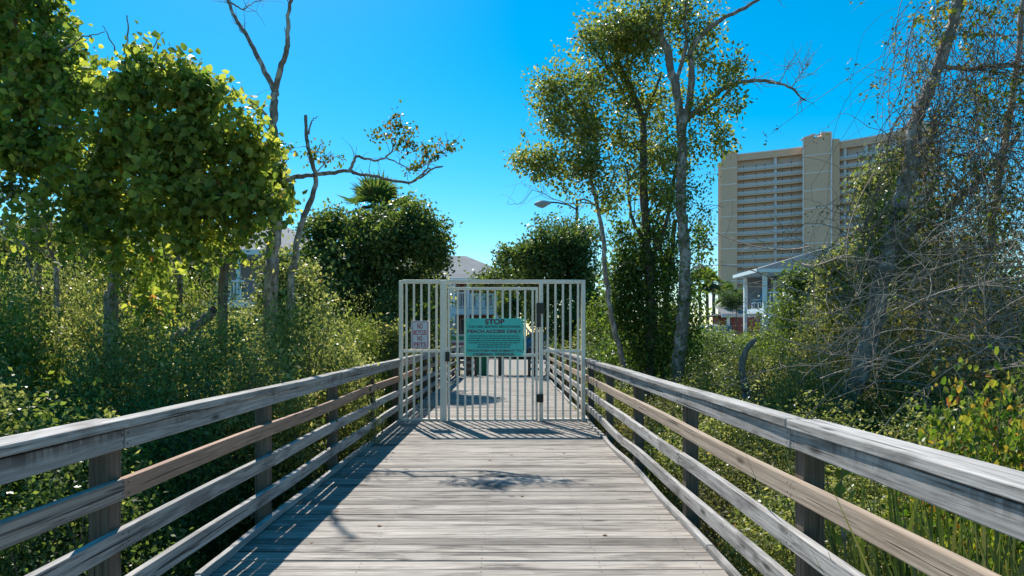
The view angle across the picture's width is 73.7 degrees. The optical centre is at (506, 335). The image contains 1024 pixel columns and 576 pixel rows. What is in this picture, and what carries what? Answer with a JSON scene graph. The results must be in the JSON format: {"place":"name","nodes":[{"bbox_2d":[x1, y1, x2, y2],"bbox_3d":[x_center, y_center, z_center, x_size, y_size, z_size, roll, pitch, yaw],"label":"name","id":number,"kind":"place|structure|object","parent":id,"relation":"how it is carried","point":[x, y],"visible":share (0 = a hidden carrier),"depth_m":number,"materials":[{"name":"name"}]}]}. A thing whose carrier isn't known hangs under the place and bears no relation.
{"place":"outdoors","nodes":[
{"label":"outdoors","id":0,"kind":"place"},
{"bbox_2d":[87,224,336,318],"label":"gray roof house","id":1,"kind":"structure","parent":0,"point":[246,272],"depth_m":31.50,"materials":[{"name":"grey"}]},
{"bbox_2d":[192,353,722,563],"bbox_3d":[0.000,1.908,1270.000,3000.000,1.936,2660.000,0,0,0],"label":"ground","id":2,"kind":"structure","parent":0,"point":[418,400],"depth_m":20.46,"materials":[{"name":"green plant"}]},
{"bbox_2d":[0,337,61,429],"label":"leafy shrub","id":3,"kind":"object","parent":2,"relation":"on","point":[14,378],"visible":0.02,"depth_m":5.33,"materials":[{"name":"green plant"}]},
{"bbox_2d":[19,199,59,351],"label":"dead tree","id":4,"kind":"object","parent":2,"relation":"on","point":[56,276],"visible":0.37,"depth_m":8.28,"materials":[{"name":"grey plant"}]},
{"bbox_2d":[0,342,88,570],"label":"leafy shrub","id":5,"kind":"object","parent":2,"relation":"on","point":[5,401],"visible":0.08,"depth_m":4.52,"materials":[{"name":"green plant"}]},
{"bbox_2d":[0,0,94,104],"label":"corner tree","id":6,"kind":"object","parent":2,"relation":"on","point":[20,14],"visible":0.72,"depth_m":8.33,"materials":[{"name":"green plant"}]},
{"bbox_2d":[0,268,95,426],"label":"leafy shrub","id":7,"kind":"object","parent":2,"relation":"on","point":[29,350],"visible":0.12,"depth_m":6.68,"materials":[{"name":"green plant"}]},
{"bbox_2d":[0,198,100,321],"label":"olive tree","id":8,"kind":"object","parent":2,"relation":"on","point":[7,250],"visible":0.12,"depth_m":11.81,"materials":[{"name":"green plant"}]},
{"bbox_2d":[0,215,105,417],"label":"leafy shrub","id":9,"kind":"object","parent":2,"relation":"on","point":[26,299],"visible":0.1,"depth_m":7.44,"materials":[{"name":"green plant"}]},
{"bbox_2d":[4,221,103,344],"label":"leafy shrub","id":10,"kind":"object","parent":2,"relation":"on","point":[52,278],"visible":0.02,"depth_m":11.04,"materials":[{"name":"green plant"}]},
{"bbox_2d":[0,241,118,379],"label":"leafy shrub","id":11,"kind":"object","parent":2,"relation":"on","point":[50,299],"visible":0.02,"depth_m":8.97,"materials":[{"name":"green plant"}]},
{"bbox_2d":[47,237,124,358],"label":"leafy shrub","id":12,"kind":"object","parent":2,"relation":"on","point":[92,294],"visible":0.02,"depth_m":10.03,"materials":[{"name":"green plant"}]},
{"bbox_2d":[65,228,138,332],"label":"leafy shrub","id":13,"kind":"object","parent":2,"relation":"on","point":[100,287],"visible":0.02,"depth_m":10.98,"materials":[{"name":"green plant"}]},
{"bbox_2d":[0,391,208,575],"bbox_3d":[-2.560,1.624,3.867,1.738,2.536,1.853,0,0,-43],"label":"leafy shrub","id":14,"kind":"object","parent":2,"relation":"on","point":[51,547],"visible":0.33,"depth_m":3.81,"materials":[{"name":"green plant"}]},
{"bbox_2d":[0,371,223,575],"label":"leafy shrub","id":15,"kind":"object","parent":2,"relation":"on","point":[49,414],"visible":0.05,"depth_m":4.61,"materials":[{"name":"green plant"}]},
{"bbox_2d":[28,258,203,478],"bbox_3d":[-3.670,1.016,6.409,1.465,3.513,1.490,0,0,6],"label":"leafy shrub","id":16,"kind":"object","parent":2,"relation":"on","point":[119,356],"visible":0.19,"depth_m":6.28,"materials":[{"name":"green plant"}]},
{"bbox_2d":[75,283,165,398],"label":"leafy shrub","id":17,"kind":"object","parent":2,"relation":"on","point":[144,331],"visible":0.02,"depth_m":8.92,"materials":[{"name":"green plant"}]},
{"bbox_2d":[51,220,194,312],"bbox_3d":[-7.239,0.160,12.543,3.246,5.362,2.050,0,0,0],"label":"olive tree","id":18,"kind":"object","parent":2,"relation":"on","point":[95,254],"visible":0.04,"depth_m":12.17,"materials":[{"name":"green plant"}]},
{"bbox_2d":[0,15,307,392],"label":"vine covered tree","id":19,"kind":"object","parent":2,"relation":"on","point":[146,149],"visible":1,"depth_m":7.68,"materials":[{"name":"green plant"}]},
{"bbox_2d":[0,172,54,213],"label":"side branch","id":20,"kind":"object","parent":19,"relation":"attached to","point":[9,188],"visible":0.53,"depth_m":8.16,"materials":[{"name":"plant"}]},
{"bbox_2d":[165,306,216,340],"bbox_3d":[-3.649,-0.110,7.905,0.671,0.456,0.131,0,0,16],"label":"curved dead trunk","id":21,"kind":"object","parent":19,"relation":"attached to","point":[212,309],"visible":0.54,"depth_m":7.85,"materials":[{"name":"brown wood"}]},
{"bbox_2d":[82,305,248,530],"bbox_3d":[-3.706,1.227,7.446,1.835,3.107,1.842,0,0,-10],"label":"leafy shrub","id":22,"kind":"object","parent":2,"relation":"on","point":[159,344],"visible":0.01,"depth_m":7.32,"materials":[{"name":"green plant"}]},
{"bbox_2d":[122,243,216,372],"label":"leafy shrub","id":23,"kind":"object","parent":2,"relation":"on","point":[167,305],"visible":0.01,"depth_m":9.76,"materials":[{"name":"green plant"}]},
{"bbox_2d":[96,352,249,572],"bbox_3d":[-2.768,1.468,5.271,1.692,2.681,1.587,0,0,35],"label":"leafy shrub","id":24,"kind":"object","parent":2,"relation":"on","point":[196,512],"visible":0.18,"depth_m":5.32,"materials":[{"name":"green plant"}]},
{"bbox_2d":[138,224,245,304],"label":"olive tree","id":25,"kind":"object","parent":2,"relation":"on","point":[211,275],"visible":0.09,"depth_m":14.15,"materials":[{"name":"green plant"}]},
{"bbox_2d":[152,258,233,349],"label":"leafy shrub","id":26,"kind":"object","parent":2,"relation":"on","point":[196,295],"visible":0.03,"depth_m":11.16,"materials":[{"name":"green plant"}]},
{"bbox_2d":[141,293,257,521],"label":"leafy shrub","id":27,"kind":"object","parent":2,"relation":"on","point":[205,328],"visible":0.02,"depth_m":8.78,"materials":[{"name":"green plant"}]},
{"bbox_2d":[93,249,337,571],"bbox_3d":[-2.711,0.981,6.503,2.160,3.581,2.123,0,0,-21],"label":"leafy shrub","id":28,"kind":"object","parent":2,"relation":"on","point":[208,384],"visible":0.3,"depth_m":6.27,"materials":[{"name":"green plant"}]},
{"bbox_2d":[198,277,262,385],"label":"leafy shrub","id":29,"kind":"object","parent":2,"relation":"on","point":[238,319],"depth_m":9.80,"materials":[{"name":"green plant"}]},
{"bbox_2d":[157,354,304,561],"bbox_3d":[-2.704,1.450,6.449,1.555,2.640,1.658,0,0,33],"label":"leafy shrub","id":30,"kind":"object","parent":2,"relation":"on","point":[247,496],"visible":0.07,"depth_m":6.24,"materials":[{"name":"green plant"}]},
{"bbox_2d":[217,179,270,384],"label":"slanting tree","id":31,"kind":"object","parent":2,"relation":"on","point":[223,275],"visible":0.13,"depth_m":9.16,"materials":[{"name":"brown wood"}]},
{"bbox_2d":[218,0,302,363],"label":"bare tree","id":32,"kind":"object","parent":2,"relation":"on","point":[272,261],"visible":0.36,"depth_m":9.84,"materials":[{"name":"grey plant"}]},
{"bbox_2d":[222,322,326,512],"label":"leafy shrub","id":33,"kind":"object","parent":2,"relation":"on","point":[296,375],"visible":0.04,"depth_m":7.52,"materials":[{"name":"green plant"}]},
{"bbox_2d":[242,233,349,352],"bbox_3d":[-3.882,0.522,12.336,2.274,4.820,1.712,0,0,41],"label":"olive tree","id":34,"kind":"object","parent":2,"relation":"on","point":[284,264],"visible":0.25,"depth_m":12.19,"materials":[{"name":"green plant"}]},
{"bbox_2d":[226,237,386,523],"bbox_3d":[-2.442,0.824,8.198,2.039,3.996,2.005,0,0,-4],"label":"leafy shrub","id":35,"kind":"object","parent":2,"relation":"on","point":[338,363],"visible":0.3,"depth_m":8.01,"materials":[{"name":"green plant"}]},
{"bbox_2d":[298,293,390,457],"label":"leafy shrub","id":36,"kind":"object","parent":2,"relation":"on","point":[376,395],"visible":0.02,"depth_m":9.59,"materials":[{"name":"green plant"}]},
{"bbox_2d":[329,297,391,432],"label":"leafy shrub","id":37,"kind":"object","parent":2,"relation":"on","point":[363,346],"visible":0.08,"depth_m":12.41,"materials":[{"name":"green plant"}]},
{"bbox_2d":[338,284,393,427],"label":"leafy shrub","id":38,"kind":"object","parent":2,"relation":"on","point":[381,360],"visible":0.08,"depth_m":13.05,"materials":[{"name":"green plant"}]},
{"bbox_2d":[279,100,464,334],"bbox_3d":[-1.905,-0.150,9.537,2.716,6.200,0.581,0,0,9],"label":"leaning tree","id":39,"kind":"object","parent":2,"relation":"on","point":[315,174],"visible":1,"depth_m":9.57,"materials":[{"name":"brown plant"}]},
{"bbox_2d":[285,184,462,362],"bbox_3d":[-3.199,-0.527,16.291,4.225,6.555,3.489,0,0,0],"label":"dark evergreen","id":40,"kind":"object","parent":2,"relation":"on","point":[391,237],"visible":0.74,"depth_m":16.15,"materials":[{"name":"green plant"}]},
{"bbox_2d":[338,169,413,309],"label":"fan palm","id":41,"kind":"object","parent":2,"relation":"on","point":[369,187],"visible":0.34,"depth_m":17.64,"materials":[{"name":"green plant"}]},
{"bbox_2d":[353,313,419,372],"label":"gate shrub","id":42,"kind":"object","parent":2,"relation":"on","point":[390,331],"visible":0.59,"depth_m":13.24,"materials":[{"name":"green plant"}]},
{"bbox_2d":[399,258,456,340],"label":"background tree","id":43,"kind":"object","parent":2,"relation":"on","point":[432,313],"visible":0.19,"depth_m":35.37,"materials":[{"name":"green plant"}]},
{"bbox_2d":[370,256,533,353],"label":"house","id":44,"kind":"structure","parent":2,"relation":"on","point":[467,264],"depth_m":44.88,"materials":[{"name":"grey"}]},
{"bbox_2d":[195,375,741,575],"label":"boardwalk deck","id":45,"kind":"structure","parent":2,"relation":"on","point":[440,498],"depth_m":5.04,"materials":[{"name":"grey wood"}]},
{"bbox_2d":[0,347,455,575],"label":"timber railing","id":46,"kind":"object","parent":45,"relation":"attached to","point":[99,444],"visible":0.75,"depth_m":3.30,"materials":[{"name":"grey wood"}]},
{"bbox_2d":[399,280,584,420],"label":"security gate","id":47,"kind":"structure","parent":45,"relation":"on","point":[445,355],"depth_m":10.36,"materials":[{"name":"grey metal"}]},
{"bbox_2d":[411,321,428,347],"bbox_3d":[-1.314,-0.012,10.321,0.272,0.420,0.016,0,0,0],"label":"no pets sign","id":48,"kind":"object","parent":47,"relation":"attached to","point":[419,334],"visible":1,"depth_m":10.32,"materials":[{"name":"metal"}]},
{"bbox_2d":[466,318,522,355],"bbox_3d":[-0.187,0.029,10.322,0.871,0.572,0.018,0,0,0],"label":"stop sign board","id":49,"kind":"object","parent":47,"relation":"attached to","point":[494,336],"visible":1,"depth_m":10.32,"materials":[{"name":"teal paint"}]},
{"bbox_2d":[544,347,1023,575],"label":"timber railing","id":50,"kind":"object","parent":45,"relation":"attached to","point":[988,495],"visible":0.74,"depth_m":2.85,"materials":[{"name":"grey wood"}]},
{"bbox_2d":[489,264,558,332],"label":"background tree","id":51,"kind":"object","parent":2,"relation":"on","point":[506,307],"visible":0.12,"depth_m":40.63,"materials":[{"name":"green plant"}]},
{"bbox_2d":[463,204,614,369],"bbox_3d":[1.603,-1.570,23.816,6.022,6.223,4.366,0,0,39],"label":"dark bush tree","id":52,"kind":"object","parent":2,"relation":"on","point":[565,254],"visible":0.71,"depth_m":23.22,"materials":[{"name":"green plant"}]},
{"bbox_2d":[500,40,646,410],"bbox_3d":[1.180,-1.168,12.349,2.637,8.142,1.406,0,0,0],"label":"slim tree","id":53,"kind":"object","parent":2,"relation":"on","point":[587,126],"visible":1,"depth_m":12.20,"materials":[{"name":"green plant"}]},
{"bbox_2d":[565,293,617,357],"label":"gate side shrub","id":54,"kind":"object","parent":2,"relation":"on","point":[594,310],"visible":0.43,"depth_m":19.08,"materials":[{"name":"green plant"}]},
{"bbox_2d":[552,313,635,392],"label":"leafy shrub","id":55,"kind":"object","parent":2,"relation":"on","point":[573,363],"visible":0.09,"depth_m":18.84,"materials":[{"name":"green plant"}]},
{"bbox_2d":[558,320,668,401],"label":"leafy shrub","id":56,"kind":"object","parent":2,"relation":"on","point":[597,373],"visible":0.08,"depth_m":16.58,"materials":[{"name":"green plant"}]},
{"bbox_2d":[571,365,663,448],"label":"leafy shrub","id":57,"kind":"object","parent":2,"relation":"on","point":[600,410],"visible":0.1,"depth_m":11.74,"materials":[{"name":"green plant"}]},
{"bbox_2d":[564,1,717,431],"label":"tree","id":58,"kind":"object","parent":2,"relation":"on","point":[636,294],"visible":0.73,"depth_m":12.74,"materials":[{"name":"green plant"}]},
{"bbox_2d":[614,375,718,490],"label":"dry shrub","id":59,"kind":"object","parent":2,"relation":"on","point":[626,451],"visible":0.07,"depth_m":9.70,"materials":[{"name":"green plant"}]},
{"bbox_2d":[616,380,730,543],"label":"leafy shrub","id":60,"kind":"object","parent":2,"relation":"on","point":[647,445],"visible":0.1,"depth_m":8.21,"materials":[{"name":"green plant"}]},
{"bbox_2d":[575,0,825,409],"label":"tall tree","id":61,"kind":"object","parent":2,"relation":"on","point":[640,20],"visible":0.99,"depth_m":11.92,"materials":[{"name":"green plant"}]},
{"bbox_2d":[657,307,767,386],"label":"leafy shrub","id":62,"kind":"object","parent":2,"relation":"on","point":[715,347],"visible":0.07,"depth_m":16.14,"materials":[{"name":"green plant"}]},
{"bbox_2d":[657,329,776,443],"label":"leafy shrub","id":63,"kind":"object","parent":2,"relation":"on","point":[714,386],"visible":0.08,"depth_m":10.31,"materials":[{"name":"green plant"}]},
{"bbox_2d":[644,358,794,552],"bbox_3d":[2.297,1.532,7.122,1.865,2.611,1.897,0,0,30],"label":"leafy shrub","id":64,"kind":"object","parent":2,"relation":"on","point":[671,468],"visible":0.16,"depth_m":6.93,"materials":[{"name":"green plant"}]},
{"bbox_2d":[703,314,781,384],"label":"leafy shrub","id":65,"kind":"object","parent":2,"relation":"on","point":[753,354],"visible":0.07,"depth_m":14.89,"materials":[{"name":"green plant"}]},
{"bbox_2d":[738,338,756,447],"bbox_3d":[2.965,1.452,8.402,0.225,2.842,0.138,0,0,0],"label":"dead snag","id":66,"kind":"object","parent":2,"relation":"on","point":[742,363],"visible":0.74,"depth_m":8.37,"materials":[{"name":"grey wood"}]},
{"bbox_2d":[668,437,846,573],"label":"leafy shrub","id":67,"kind":"object","parent":2,"relation":"on","point":[719,512],"visible":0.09,"depth_m":6.07,"materials":[{"name":"green plant"}]},
{"bbox_2d":[717,333,829,510],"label":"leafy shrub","id":68,"kind":"object","parent":2,"relation":"on","point":[761,386],"visible":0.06,"depth_m":9.11,"materials":[{"name":"green plant"}]},
{"bbox_2d":[741,266,808,365],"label":"leafy shrub","id":69,"kind":"object","parent":2,"relation":"on","point":[770,325],"visible":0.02,"depth_m":16.78,"materials":[{"name":"green plant"}]},
{"bbox_2d":[740,327,816,402],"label":"leafy shrub","id":70,"kind":"object","parent":2,"relation":"on","point":[772,364],"visible":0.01,"depth_m":11.95,"materials":[{"name":"green plant"}]},
{"bbox_2d":[751,252,847,382],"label":"leafy shrub","id":71,"kind":"object","parent":2,"relation":"on","point":[774,344],"visible":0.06,"depth_m":12.89,"materials":[{"name":"green plant"}]},
{"bbox_2d":[739,389,883,569],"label":"leafy shrub","id":72,"kind":"object","parent":2,"relation":"on","point":[844,418],"visible":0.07,"depth_m":6.86,"materials":[{"name":"green plant"}]},
{"bbox_2d":[750,315,875,464],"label":"leafy shrub","id":73,"kind":"object","parent":2,"relation":"on","point":[790,385],"visible":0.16,"depth_m":8.20,"materials":[{"name":"green plant"}]},
{"bbox_2d":[708,450,919,575],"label":"leafy shrub","id":74,"kind":"object","parent":2,"relation":"on","point":[766,544],"visible":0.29,"depth_m":4.79,"materials":[{"name":"green plant"}]},
{"bbox_2d":[768,307,872,428],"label":"dry shrub","id":75,"kind":"object","parent":2,"relation":"on","point":[803,351],"visible":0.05,"depth_m":10.49,"materials":[{"name":"green plant"}]},
{"bbox_2d":[758,236,890,338],"bbox_3d":[6.573,0.454,13.626,3.381,4.897,1.731,0,0,-25],"label":"thicket tree","id":76,"kind":"object","parent":2,"relation":"on","point":[793,282],"visible":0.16,"depth_m":13.30,"materials":[{"name":"green plant"}]},
{"bbox_2d":[718,119,938,328],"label":"apartment building","id":77,"kind":"structure","parent":2,"relation":"on","point":[750,179],"depth_m":253.78,"materials":[{"name":"beige paint"}]},
{"bbox_2d":[825,463,855,561],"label":"yellow vine","id":78,"kind":"object","parent":2,"relation":"on","point":[840,490],"visible":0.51,"depth_m":2.75,"materials":[{"name":"green plant"}]},
{"bbox_2d":[782,226,905,395],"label":"leafy shrub","id":79,"kind":"object","parent":2,"relation":"on","point":[828,329],"visible":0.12,"depth_m":11.75,"materials":[{"name":"green plant"}]},
{"bbox_2d":[743,446,957,575],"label":"sword leaf plant","id":80,"kind":"object","parent":2,"relation":"on","point":[911,522],"visible":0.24,"depth_m":3.47,"materials":[{"name":"green plant"}]},
{"bbox_2d":[685,118,1023,494],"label":"dry branch tangle","id":81,"kind":"object","parent":2,"relation":"on","point":[998,339],"visible":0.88,"depth_m":6.84,"materials":[{"name":"brown plant"}]},
{"bbox_2d":[794,140,929,412],"bbox_3d":[5.886,-0.223,10.962,2.285,6.192,1.786,0,0,0],"label":"tree","id":82,"kind":"object","parent":2,"relation":"on","point":[837,282],"visible":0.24,"depth_m":10.89,"materials":[{"name":"green plant"}]},
{"bbox_2d":[769,0,1023,556],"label":"leaning vine tree","id":83,"kind":"object","parent":2,"relation":"on","point":[958,6],"visible":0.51,"depth_m":8.26,"materials":[{"name":"brown plant"}]},
{"bbox_2d":[763,0,1023,395],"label":"hanging vines","id":84,"kind":"object","parent":83,"relation":"hanging from","point":[972,146],"visible":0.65,"depth_m":8.06,"materials":[{"name":"brown plant"}]},
{"bbox_2d":[781,451,1023,575],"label":"sword leaf plant","id":85,"kind":"object","parent":2,"relation":"on","point":[1021,568],"visible":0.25,"depth_m":3.19,"materials":[{"name":"green plant"}]},
{"bbox_2d":[810,488,999,575],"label":"sword leaf plant","id":86,"kind":"object","parent":2,"relation":"on","point":[961,541],"visible":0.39,"depth_m":2.53,"materials":[{"name":"green plant"}]},
{"bbox_2d":[794,489,1017,575],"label":"sword leaf plant","id":87,"kind":"object","parent":2,"relation":"on","point":[900,564],"visible":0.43,"depth_m":2.85,"materials":[{"name":"green plant"}]},
{"bbox_2d":[802,172,1023,428],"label":"scrubby tree","id":88,"kind":"object","parent":2,"relation":"on","point":[840,319],"visible":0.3,"depth_m":8.77,"materials":[{"name":"green plant"}]},
{"bbox_2d":[831,485,1002,575],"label":"sword leaf plant","id":89,"kind":"object","parent":2,"relation":"on","point":[886,565],"visible":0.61,"depth_m":2.27,"materials":[{"name":"green plant"}]},
{"bbox_2d":[847,329,989,448],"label":"leafy shrub","id":90,"kind":"object","parent":2,"relation":"on","point":[883,400],"visible":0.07,"depth_m":7.94,"materials":[{"name":"green plant"}]},
{"bbox_2d":[825,385,1014,567],"bbox_3d":[3.533,1.607,5.656,1.790,2.357,1.783,0,0,-20],"label":"leafy shrub","id":91,"kind":"object","parent":2,"relation":"on","point":[871,483],"visible":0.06,"depth_m":5.71,"materials":[{"name":"green plant"}]},
{"bbox_2d":[851,475,1015,575],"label":"sword leaf plant","id":92,"kind":"object","parent":2,"relation":"on","point":[978,561],"visible":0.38,"depth_m":2.81,"materials":[{"name":"green plant"}]},
{"bbox_2d":[858,390,1013,575],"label":"leafy shrub","id":93,"kind":"object","parent":2,"relation":"on","point":[903,498],"visible":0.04,"depth_m":4.89,"materials":[{"name":"green plant"}]},
{"bbox_2d":[857,318,1023,460],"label":"dry shrub","id":94,"kind":"object","parent":2,"relation":"on","point":[933,403],"visible":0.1,"depth_m":6.80,"materials":[{"name":"green plant"}]},
{"bbox_2d":[874,289,1023,575],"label":"vine shrub","id":95,"kind":"object","parent":2,"relation":"on","point":[970,418],"visible":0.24,"depth_m":4.30,"materials":[{"name":"green plant"}]},
{"bbox_2d":[886,208,1023,353],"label":"thicket tree","id":96,"kind":"object","parent":2,"relation":"on","point":[1011,304],"visible":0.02,"depth_m":11.18,"materials":[{"name":"green plant"}]},
{"bbox_2d":[894,447,1017,575],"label":"sword leaf plant","id":97,"kind":"object","parent":2,"relation":"on","point":[940,532],"visible":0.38,"depth_m":3.22,"materials":[{"name":"green plant"}]},
{"bbox_2d":[911,382,1023,575],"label":"vine shrub","id":98,"kind":"object","parent":2,"relation":"on","point":[990,531],"visible":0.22,"depth_m":3.61,"materials":[{"name":"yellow plant"}]},
{"bbox_2d":[912,272,1023,426],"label":"dry shrub","id":99,"kind":"object","parent":2,"relation":"on","point":[979,356],"visible":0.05,"depth_m":8.26,"materials":[{"name":"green plant"}]},
{"bbox_2d":[955,344,1023,466],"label":"leafy shrub","id":100,"kind":"object","parent":2,"relation":"on","point":[1020,417],"visible":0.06,"depth_m":6.01,"materials":[{"name":"green plant"}]},
{"bbox_2d":[438,360,558,378],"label":"concrete path","id":101,"kind":"structure","parent":0,"point":[506,367],"depth_m":26.99,"materials":[{"name":"white concrete"}]},
{"bbox_2d":[0,0,1023,335],"label":"sky","id":102,"kind":"structure","parent":0,"point":[454,67],"materials":[{"name":"blue"}]},
{"bbox_2d":[733,239,970,336],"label":"porch house","id":103,"kind":"structure","parent":0,"point":[771,271],"depth_m":46.99,"materials":[{"name":"grey wood"}]},
{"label":"driveway","id":104,"kind":"structure","parent":0,"visible":0},
{"bbox_2d":[715,285,742,334],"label":"tree","id":105,"kind":"object","parent":104,"relation":"on","point":[731,300],"visible":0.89,"depth_m":51.61,"materials":[{"name":"green plant"}]},
{"bbox_2d":[701,305,759,339],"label":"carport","id":106,"kind":"object","parent":104,"relation":"on","point":[724,312],"visible":0.47,"depth_m":58.00,"materials":[{"name":"red"}]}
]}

